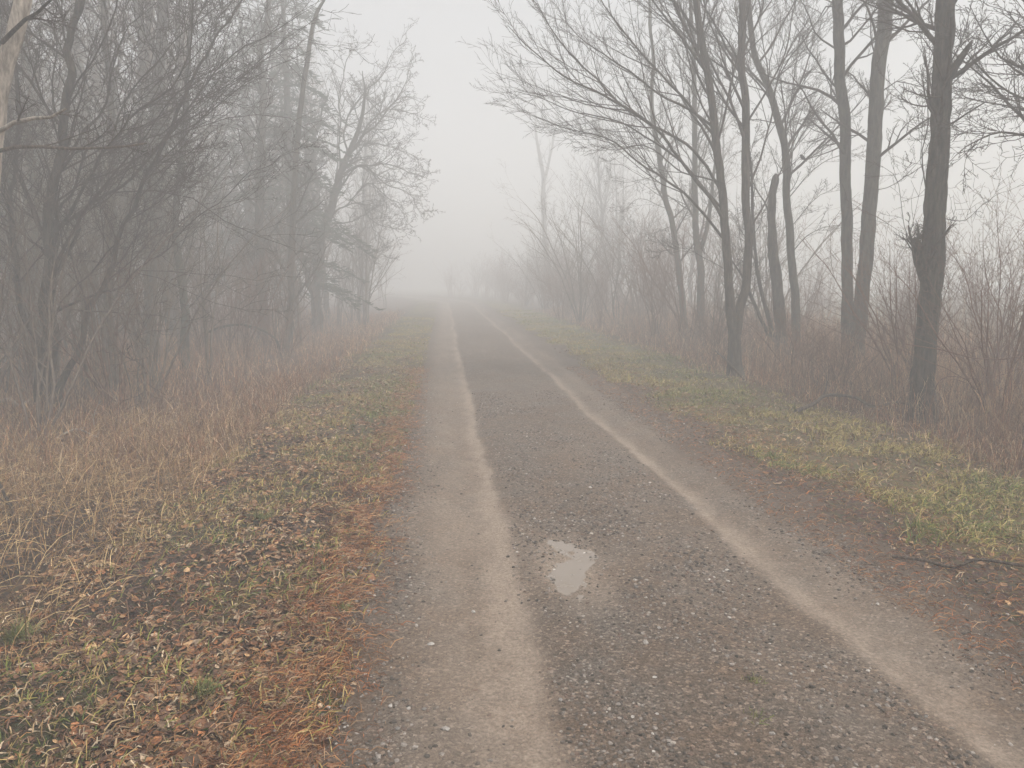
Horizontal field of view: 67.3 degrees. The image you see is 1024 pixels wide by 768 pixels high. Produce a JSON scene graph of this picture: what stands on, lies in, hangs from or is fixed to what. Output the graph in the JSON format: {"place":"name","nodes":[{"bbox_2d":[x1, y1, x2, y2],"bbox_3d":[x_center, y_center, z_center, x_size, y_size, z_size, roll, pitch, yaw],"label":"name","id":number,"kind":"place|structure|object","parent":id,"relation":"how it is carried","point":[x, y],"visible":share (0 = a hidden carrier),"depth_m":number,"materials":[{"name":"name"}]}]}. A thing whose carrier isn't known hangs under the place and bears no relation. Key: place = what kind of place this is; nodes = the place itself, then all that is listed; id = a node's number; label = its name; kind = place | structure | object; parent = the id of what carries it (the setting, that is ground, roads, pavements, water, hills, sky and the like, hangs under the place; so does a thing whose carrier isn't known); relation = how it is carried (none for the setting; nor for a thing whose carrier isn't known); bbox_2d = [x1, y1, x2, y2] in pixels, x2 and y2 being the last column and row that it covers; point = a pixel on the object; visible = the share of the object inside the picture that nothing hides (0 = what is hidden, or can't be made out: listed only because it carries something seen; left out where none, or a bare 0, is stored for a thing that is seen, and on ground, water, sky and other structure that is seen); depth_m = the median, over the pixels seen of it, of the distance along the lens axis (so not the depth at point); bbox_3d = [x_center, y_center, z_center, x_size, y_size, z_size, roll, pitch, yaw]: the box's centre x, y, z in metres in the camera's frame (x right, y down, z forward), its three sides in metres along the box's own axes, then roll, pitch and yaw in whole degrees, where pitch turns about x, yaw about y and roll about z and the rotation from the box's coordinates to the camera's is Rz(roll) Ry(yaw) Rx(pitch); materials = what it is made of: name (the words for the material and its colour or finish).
{"place":"outdoors","nodes":[
{"label":"outdoors","id":0,"kind":"place"},
{"bbox_2d":[0,390,317,666],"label":"dead grass","id":1,"kind":"structure","parent":0,"point":[109,485],"depth_m":6.11,"materials":[{"name":"plant"}]},
{"bbox_2d":[0,288,1023,767],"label":"ground","id":2,"kind":"structure","parent":0,"point":[416,308],"depth_m":5.66,"materials":[{"name":"plant"}]},
{"bbox_2d":[0,616,45,647],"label":"grass tuft","id":3,"kind":"object","parent":2,"relation":"on","point":[12,635],"visible":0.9,"depth_m":3.48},
{"bbox_2d":[0,256,69,402],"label":"shrub","id":4,"kind":"object","parent":2,"relation":"on","point":[25,372],"visible":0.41,"depth_m":10.59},
{"bbox_2d":[0,176,70,346],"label":"sapling","id":5,"kind":"object","parent":2,"relation":"on","point":[3,282],"visible":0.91,"depth_m":8.31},
{"bbox_2d":[0,4,85,376],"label":"bare tree","id":6,"kind":"object","parent":2,"relation":"on","point":[10,103],"visible":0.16,"depth_m":12.60,"materials":[{"name":"grey plant"}]},
{"bbox_2d":[0,0,86,337],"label":"bare tree","id":7,"kind":"object","parent":2,"relation":"on","point":[32,188],"visible":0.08,"depth_m":14.02,"materials":[{"name":"grey plant"}]},
{"bbox_2d":[0,153,96,393],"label":"sapling","id":8,"kind":"object","parent":2,"relation":"on","point":[8,371],"visible":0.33,"depth_m":10.60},
{"bbox_2d":[0,106,101,390],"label":"sapling","id":9,"kind":"object","parent":2,"relation":"on","point":[1,266],"visible":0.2,"depth_m":11.97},
{"bbox_2d":[0,0,134,298],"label":"bare tree","id":10,"kind":"object","parent":2,"relation":"on","point":[50,99],"visible":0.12,"depth_m":18.50,"materials":[{"name":"grey plant"}]},
{"bbox_2d":[0,162,147,385],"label":"sapling","id":11,"kind":"object","parent":2,"relation":"on","point":[8,366],"visible":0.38,"depth_m":10.16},
{"bbox_2d":[0,132,151,385],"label":"sapling","id":12,"kind":"object","parent":2,"relation":"on","point":[90,333],"visible":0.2,"depth_m":12.38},
{"bbox_2d":[0,0,152,182],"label":"dead tree","id":13,"kind":"object","parent":2,"relation":"on","point":[12,39],"visible":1,"depth_m":6.30,"materials":[{"name":"beige plant"}]},
{"bbox_2d":[0,84,159,398],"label":"sapling","id":14,"kind":"object","parent":2,"relation":"on","point":[72,330],"visible":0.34,"depth_m":10.94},
{"bbox_2d":[0,235,170,421],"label":"shrub","id":15,"kind":"object","parent":2,"relation":"on","point":[106,376],"visible":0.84,"depth_m":9.38,"materials":[{"name":"plant"}]},
{"bbox_2d":[8,130,163,371],"bbox_3d":[-6.935,-2.124,12.788,1.673,4.429,2.780,0,8,3],"label":"sapling","id":16,"kind":"object","parent":2,"relation":"on","point":[96,278],"visible":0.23,"depth_m":12.99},
{"bbox_2d":[29,0,148,323],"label":"bare tree","id":17,"kind":"object","parent":2,"relation":"on","point":[81,65],"visible":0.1,"depth_m":23.19,"materials":[{"name":"grey plant"}]},
{"bbox_2d":[0,31,182,386],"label":"sapling","id":18,"kind":"object","parent":2,"relation":"on","point":[57,364],"visible":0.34,"depth_m":10.96,"materials":[{"name":"plant"}]},
{"bbox_2d":[7,111,197,384],"bbox_3d":[-6.273,-1.978,12.000,2.705,4.309,1.628,-2,8,-12],"label":"sapling","id":19,"kind":"object","parent":2,"relation":"on","point":[97,340],"visible":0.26,"depth_m":12.03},
{"bbox_2d":[14,55,193,402],"bbox_3d":[-6.053,-2.264,11.310,2.316,5.186,2.810,-4,9,-29],"label":"sapling","id":20,"kind":"object","parent":2,"relation":"on","point":[114,373],"visible":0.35,"depth_m":10.79,"materials":[{"name":"plant"}]},
{"bbox_2d":[0,128,222,440],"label":"sapling","id":21,"kind":"object","parent":2,"relation":"on","point":[48,340],"visible":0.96,"depth_m":8.52,"materials":[{"name":"plant"}]},
{"bbox_2d":[29,0,199,345],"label":"bare tree","id":22,"kind":"object","parent":2,"relation":"on","point":[80,49],"visible":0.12,"depth_m":18.84,"materials":[{"name":"grey plant"}]},
{"bbox_2d":[14,0,224,366],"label":"bare tree","id":23,"kind":"object","parent":2,"relation":"on","point":[104,12],"visible":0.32,"depth_m":13.58,"materials":[{"name":"grey plant"}]},
{"bbox_2d":[23,0,237,350],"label":"bare tree","id":24,"kind":"object","parent":2,"relation":"on","point":[172,312],"visible":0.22,"depth_m":17.78,"materials":[{"name":"grey plant"}]},
{"bbox_2d":[83,116,209,378],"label":"sapling","id":25,"kind":"object","parent":2,"relation":"on","point":[154,298],"visible":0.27,"depth_m":13.20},
{"bbox_2d":[60,196,248,411],"bbox_3d":[-4.968,-1.075,10.596,2.678,2.955,1.824,-6,10,-36],"label":"sapling","id":26,"kind":"object","parent":2,"relation":"on","point":[140,353],"visible":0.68,"depth_m":10.31,"materials":[{"name":"plant"}]},
{"bbox_2d":[64,0,250,358],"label":"bare tree","id":27,"kind":"object","parent":2,"relation":"on","point":[153,93],"visible":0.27,"depth_m":15.80,"materials":[{"name":"grey plant"}]},
{"bbox_2d":[74,0,241,314],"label":"bare tree","id":28,"kind":"object","parent":2,"relation":"on","point":[169,92],"visible":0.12,"depth_m":22.27,"materials":[{"name":"grey plant"}]},
{"bbox_2d":[122,107,220,346],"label":"sapling","id":29,"kind":"object","parent":2,"relation":"on","point":[177,312],"visible":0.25,"depth_m":17.18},
{"bbox_2d":[37,152,309,395],"bbox_3d":[-4.973,-1.663,11.739,3.506,3.868,2.389,1,8,7],"label":"sapling","id":30,"kind":"object","parent":2,"relation":"on","point":[156,347],"visible":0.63,"depth_m":11.49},
{"bbox_2d":[89,0,284,369],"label":"bare tree","id":31,"kind":"object","parent":2,"relation":"on","point":[183,330],"visible":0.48,"depth_m":14.46,"materials":[{"name":"grey plant"}]},
{"bbox_2d":[130,0,243,309],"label":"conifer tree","id":32,"kind":"object","parent":2,"relation":"on","point":[225,219],"visible":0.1,"depth_m":29.06,"materials":[{"name":"grey plant"}]},
{"bbox_2d":[0,0,375,422],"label":"multi stem tree","id":33,"kind":"object","parent":2,"relation":"on","point":[52,206],"visible":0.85,"depth_m":9.28,"materials":[{"name":"grey plant"}]},
{"bbox_2d":[173,668,228,702],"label":"grass tuft","id":34,"kind":"object","parent":2,"relation":"on","point":[209,689],"visible":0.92,"depth_m":2.91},
{"bbox_2d":[0,304,404,508],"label":"undergrowth","id":35,"kind":"object","parent":2,"relation":"on","point":[197,362],"visible":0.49,"depth_m":10.83,"materials":[{"name":"plant"}]},
{"bbox_2d":[128,110,306,379],"bbox_3d":[-5.150,-2.316,13.464,2.904,4.626,1.747,-5,9,-33],"label":"sapling","id":36,"kind":"object","parent":2,"relation":"on","point":[205,331],"visible":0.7,"depth_m":13.49,"materials":[{"name":"plant"}]},
{"bbox_2d":[207,3,276,314],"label":"bare tree","id":37,"kind":"object","parent":2,"relation":"on","point":[232,133],"visible":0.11,"depth_m":34.29,"materials":[{"name":"grey plant"}]},
{"bbox_2d":[218,244,288,355],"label":"shrub","id":38,"kind":"object","parent":2,"relation":"on","point":[263,334],"visible":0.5,"depth_m":18.00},
{"bbox_2d":[184,0,323,324],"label":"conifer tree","id":39,"kind":"object","parent":2,"relation":"on","point":[245,119],"visible":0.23,"depth_m":27.02,"materials":[{"name":"grey plant"}]},
{"bbox_2d":[205,194,337,356],"bbox_3d":[-4.933,-2.248,16.788,2.216,3.589,3.253,4,9,25],"label":"shrub","id":40,"kind":"object","parent":2,"relation":"on","point":[285,313],"visible":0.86,"depth_m":17.15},
{"bbox_2d":[212,0,333,344],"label":"bare tree","id":41,"kind":"object","parent":2,"relation":"on","point":[262,97],"visible":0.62,"depth_m":19.73,"materials":[{"name":"grey plant"}]},
{"bbox_2d":[239,296,326,362],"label":"shrub","id":42,"kind":"object","parent":2,"relation":"on","point":[285,333],"visible":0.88,"depth_m":16.38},
{"bbox_2d":[224,1,346,299],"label":"bare tree","id":43,"kind":"object","parent":2,"relation":"on","point":[271,132],"visible":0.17,"depth_m":26.41,"materials":[{"name":"grey plant"}]},
{"bbox_2d":[247,0,330,352],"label":"leaning tree","id":44,"kind":"object","parent":2,"relation":"on","point":[293,222],"visible":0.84,"depth_m":18.13,"materials":[{"name":"grey plant"}]},
{"bbox_2d":[215,0,383,329],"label":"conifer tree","id":45,"kind":"object","parent":2,"relation":"on","point":[286,83],"visible":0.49,"depth_m":23.61,"materials":[{"name":"grey plant"}]},
{"bbox_2d":[263,0,347,273],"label":"bare tree","id":46,"kind":"object","parent":2,"relation":"on","point":[312,195],"visible":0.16,"depth_m":27.40,"materials":[{"name":"grey plant"}]},
{"bbox_2d":[285,189,349,335],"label":"sapling","id":47,"kind":"object","parent":2,"relation":"on","point":[314,301],"visible":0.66,"depth_m":23.23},
{"bbox_2d":[294,28,362,320],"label":"bare tree","id":48,"kind":"object","parent":2,"relation":"on","point":[326,305],"visible":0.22,"depth_m":31.76,"materials":[{"name":"grey plant"}]},
{"bbox_2d":[256,17,445,332],"bbox_3d":[-5.478,-6.947,25.714,5.688,10.525,4.215,-3,8,-20],"label":"gnarled tree","id":49,"kind":"object","parent":2,"relation":"on","point":[355,144],"visible":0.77,"depth_m":25.36,"materials":[{"name":"grey plant"}]},
{"bbox_2d":[336,159,406,326],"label":"sapling","id":50,"kind":"object","parent":2,"relation":"on","point":[365,321],"visible":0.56,"depth_m":28.18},
{"bbox_2d":[335,206,410,325],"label":"sapling","id":51,"kind":"object","parent":2,"relation":"on","point":[359,283],"visible":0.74,"depth_m":28.74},
{"bbox_2d":[350,73,396,308],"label":"bare tree","id":52,"kind":"object","parent":2,"relation":"on","point":[367,115],"visible":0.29,"depth_m":46.29,"materials":[{"name":"grey plant"}]},
{"bbox_2d":[342,75,411,313],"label":"bare tree","id":53,"kind":"object","parent":2,"relation":"on","point":[370,188],"visible":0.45,"depth_m":38.65,"materials":[{"name":"grey plant"}]},
{"bbox_2d":[0,363,1023,767],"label":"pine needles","id":54,"kind":"object","parent":2,"relation":"on","point":[306,675],"visible":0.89,"depth_m":3.78,"materials":[{"name":"brown plant"}]},
{"bbox_2d":[0,334,1023,767],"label":"fallen leaves","id":55,"kind":"object","parent":2,"relation":"on","point":[118,714],"depth_m":3.61,"materials":[{"name":"plant"}]},
{"bbox_2d":[0,353,1023,767],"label":"plant litter","id":56,"kind":"object","parent":2,"relation":"on","point":[80,689],"visible":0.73,"depth_m":4.04,"materials":[{"name":"brown plant"}]},
{"bbox_2d":[490,225,570,310],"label":"sapling","id":57,"kind":"object","parent":2,"relation":"on","point":[534,269],"visible":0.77,"depth_m":39.25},
{"bbox_2d":[527,68,564,275],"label":"bare tree","id":58,"kind":"object","parent":2,"relation":"on","point":[543,179],"visible":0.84,"depth_m":60.65,"materials":[{"name":"grey plant"}]},
{"bbox_2d":[498,152,623,323],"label":"sapling","id":59,"kind":"object","parent":2,"relation":"on","point":[578,271],"visible":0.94,"depth_m":27.97,"materials":[{"name":"plant"}]},
{"bbox_2d":[530,252,621,319],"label":"shrub","id":60,"kind":"object","parent":2,"relation":"on","point":[556,292],"visible":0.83,"depth_m":30.43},
{"bbox_2d":[567,233,615,324],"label":"sapling","id":61,"kind":"object","parent":2,"relation":"on","point":[580,308],"visible":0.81,"depth_m":27.34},
{"bbox_2d":[563,73,628,297],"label":"bare tree","id":62,"kind":"object","parent":2,"relation":"on","point":[599,174],"visible":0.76,"depth_m":45.30,"materials":[{"name":"grey plant"}]},
{"bbox_2d":[573,242,628,327],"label":"shrub","id":63,"kind":"object","parent":2,"relation":"on","point":[598,301],"visible":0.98,"depth_m":25.56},
{"bbox_2d":[533,174,671,326],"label":"sapling","id":64,"kind":"object","parent":2,"relation":"on","point":[617,274],"visible":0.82,"depth_m":26.48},
{"bbox_2d":[597,138,631,295],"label":"bare tree","id":65,"kind":"object","parent":2,"relation":"on","point":[616,194],"visible":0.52,"depth_m":51.18,"materials":[{"name":"grey plant"}]},
{"bbox_2d":[560,202,683,326],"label":"sapling","id":66,"kind":"object","parent":2,"relation":"on","point":[625,267],"visible":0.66,"depth_m":26.60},
{"bbox_2d":[608,139,636,300],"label":"bare tree","id":67,"kind":"object","parent":2,"relation":"on","point":[623,166],"visible":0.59,"depth_m":48.19,"materials":[{"name":"grey plant"}]},
{"bbox_2d":[584,271,661,328],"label":"shrub","id":68,"kind":"object","parent":2,"relation":"on","point":[634,305],"visible":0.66,"depth_m":25.45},
{"bbox_2d":[581,216,673,311],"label":"shrub","id":69,"kind":"object","parent":2,"relation":"on","point":[631,266],"visible":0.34,"depth_m":29.14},
{"bbox_2d":[559,152,708,313],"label":"sapling","id":70,"kind":"object","parent":2,"relation":"on","point":[631,232],"visible":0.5,"depth_m":29.75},
{"bbox_2d":[591,198,688,340],"bbox_3d":[3.636,-2.962,20.673,2.526,3.958,3.389,3,8,24],"label":"shrub","id":71,"kind":"object","parent":2,"relation":"on","point":[650,292],"visible":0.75,"depth_m":20.68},
{"bbox_2d":[604,0,706,330],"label":"leaning tree","id":72,"kind":"object","parent":2,"relation":"on","point":[671,217],"visible":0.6,"depth_m":20.73,"materials":[{"name":"grey plant"}]},
{"bbox_2d":[462,0,861,377],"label":"twin stem tree","id":73,"kind":"object","parent":2,"relation":"on","point":[703,59],"visible":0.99,"depth_m":12.13,"materials":[{"name":"grey plant"}]},
{"bbox_2d":[607,190,742,346],"bbox_3d":[4.179,-2.764,18.873,3.523,4.114,2.626,4,9,30],"label":"shrub","id":74,"kind":"object","parent":2,"relation":"on","point":[681,294],"visible":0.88,"depth_m":18.97,"materials":[{"name":"plant"}]},
{"bbox_2d":[615,0,741,345],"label":"bare tree","id":75,"kind":"object","parent":2,"relation":"on","point":[696,141],"visible":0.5,"depth_m":19.40,"materials":[{"name":"grey plant"}]},
{"bbox_2d":[629,214,734,320],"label":"shrub","id":76,"kind":"object","parent":2,"relation":"on","point":[669,270],"visible":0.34,"depth_m":25.17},
{"bbox_2d":[665,67,715,310],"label":"bare tree","id":77,"kind":"object","parent":2,"relation":"on","point":[693,257],"visible":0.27,"depth_m":39.15,"materials":[{"name":"grey plant"}]},
{"bbox_2d":[665,277,756,347],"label":"shrub","id":78,"kind":"object","parent":2,"relation":"on","point":[694,312],"visible":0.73,"depth_m":18.49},
{"bbox_2d":[698,51,753,312],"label":"bare tree","id":79,"kind":"object","parent":2,"relation":"on","point":[722,152],"visible":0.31,"depth_m":34.06,"materials":[{"name":"grey plant"}]},
{"bbox_2d":[688,198,785,354],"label":"sapling","id":80,"kind":"object","parent":2,"relation":"on","point":[715,286],"visible":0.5,"depth_m":17.00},
{"bbox_2d":[697,203,784,346],"bbox_3d":[5.523,-2.513,18.951,2.295,3.595,3.079,3,8,18],"label":"shrub","id":81,"kind":"object","parent":2,"relation":"on","point":[737,279],"visible":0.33,"depth_m":18.93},
{"bbox_2d":[728,118,787,366],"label":"dead tree","id":82,"kind":"object","parent":2,"relation":"on","point":[776,275],"visible":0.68,"depth_m":14.46,"materials":[{"name":"wood"}]},
{"bbox_2d":[497,309,1023,566],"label":"verge grass","id":83,"kind":"structure","parent":2,"relation":"on","point":[924,500],"depth_m":7.05,"materials":[{"name":"plant"}]},
{"bbox_2d":[690,149,835,347],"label":"sapling","id":84,"kind":"object","parent":2,"relation":"on","point":[768,282],"visible":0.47,"depth_m":17.90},
{"bbox_2d":[713,293,842,386],"bbox_3d":[4.144,-0.670,11.973,1.948,1.556,1.635,1,8,10],"label":"shrub","id":85,"kind":"object","parent":2,"relation":"on","point":[795,340],"visible":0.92,"depth_m":11.89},
{"bbox_2d":[534,293,1023,485],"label":"undergrowth","id":86,"kind":"object","parent":2,"relation":"on","point":[960,393],"visible":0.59,"depth_m":11.37,"materials":[{"name":"plant"}]},
{"bbox_2d":[734,260,838,351],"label":"shrub","id":87,"kind":"object","parent":2,"relation":"on","point":[770,304],"visible":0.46,"depth_m":16.55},
{"bbox_2d":[705,0,869,360],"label":"bare tree","id":88,"kind":"object","parent":2,"relation":"on","point":[789,223],"visible":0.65,"depth_m":14.77,"materials":[{"name":"grey plant"}]},
{"bbox_2d":[690,142,894,341],"bbox_3d":[6.918,-3.403,19.481,4.723,5.211,3.218,5,9,32],"label":"sapling","id":89,"kind":"object","parent":2,"relation":"on","point":[809,260],"visible":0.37,"depth_m":19.12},
{"bbox_2d":[779,240,853,325],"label":"shrub","id":90,"kind":"object","parent":2,"relation":"on","point":[817,283],"visible":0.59,"depth_m":19.43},
{"bbox_2d":[746,0,911,371],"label":"bare tree","id":91,"kind":"object","parent":2,"relation":"on","point":[839,79],"visible":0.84,"depth_m":13.03,"materials":[{"name":"grey plant"}]},
{"bbox_2d":[792,300,949,393],"bbox_3d":[4.998,-0.460,10.899,1.919,1.532,1.611,3,8,18],"label":"shrub","id":92,"kind":"object","parent":2,"relation":"on","point":[837,365],"visible":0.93,"depth_m":10.99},
{"bbox_2d":[789,197,986,403],"bbox_3d":[5.125,-1.077,10.346,1.927,3.020,2.586,-3,8,-21],"label":"shrub","id":93,"kind":"object","parent":2,"relation":"on","point":[895,339],"visible":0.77,"depth_m":10.51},
{"bbox_2d":[807,0,973,373],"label":"bare tree","id":94,"kind":"object","parent":2,"relation":"on","point":[875,95],"visible":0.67,"depth_m":12.71,"materials":[{"name":"grey plant"}]},
{"bbox_2d":[823,207,996,371],"bbox_3d":[5.519,-1.022,10.600,1.787,2.800,2.398,-3,8,-19],"label":"shrub","id":95,"kind":"object","parent":2,"relation":"on","point":[911,327],"visible":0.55,"depth_m":10.70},
{"bbox_2d":[873,236,955,336],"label":"shrub","id":96,"kind":"object","parent":2,"relation":"on","point":[899,289],"visible":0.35,"depth_m":16.93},
{"bbox_2d":[840,0,1023,424],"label":"bare tree","id":97,"kind":"object","parent":2,"relation":"on","point":[945,67],"visible":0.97,"depth_m":8.68,"materials":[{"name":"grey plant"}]},
{"bbox_2d":[868,215,1023,434],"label":"shrub","id":98,"kind":"object","parent":2,"relation":"on","point":[986,362],"visible":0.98,"depth_m":8.17,"materials":[{"name":"plant"}]},
{"bbox_2d":[892,555,1023,573],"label":"fallen stick","id":99,"kind":"object","parent":2,"relation":"on","point":[965,562],"visible":1,"depth_m":4.26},
{"bbox_2d":[898,0,1023,194],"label":"overhanging tree","id":100,"kind":"object","parent":2,"relation":"on","point":[1016,97],"visible":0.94,"depth_m":7.99,"materials":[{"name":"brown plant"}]},
{"bbox_2d":[914,152,1023,418],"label":"shrub","id":101,"kind":"object","parent":2,"relation":"on","point":[997,311],"visible":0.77,"depth_m":9.16,"materials":[{"name":"plant"}]},
{"bbox_2d":[945,248,1015,341],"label":"shrub","id":102,"kind":"object","parent":2,"relation":"on","point":[974,290],"visible":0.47,"depth_m":18.39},
{"bbox_2d":[947,226,1023,376],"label":"shrub","id":103,"kind":"object","parent":2,"relation":"on","point":[1004,308],"visible":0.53,"depth_m":12.01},
{"bbox_2d":[963,216,1023,387],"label":"shrub","id":104,"kind":"object","parent":2,"relation":"on","point":[1016,325],"visible":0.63,"depth_m":10.74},
{"bbox_2d":[18,0,1023,287],"label":"sky","id":105,"kind":"structure","parent":0,"point":[470,142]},
{"bbox_2d":[271,292,1023,767],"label":"road","id":106,"kind":"structure","parent":0,"point":[476,348],"depth_m":3.70,"materials":[{"name":"gravel"}]},
{"bbox_2d":[545,540,597,600],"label":"puddle","id":107,"kind":"object","parent":106,"relation":"on","point":[566,581],"visible":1,"depth_m":4.30,"materials":[{"name":"grey liquid"}]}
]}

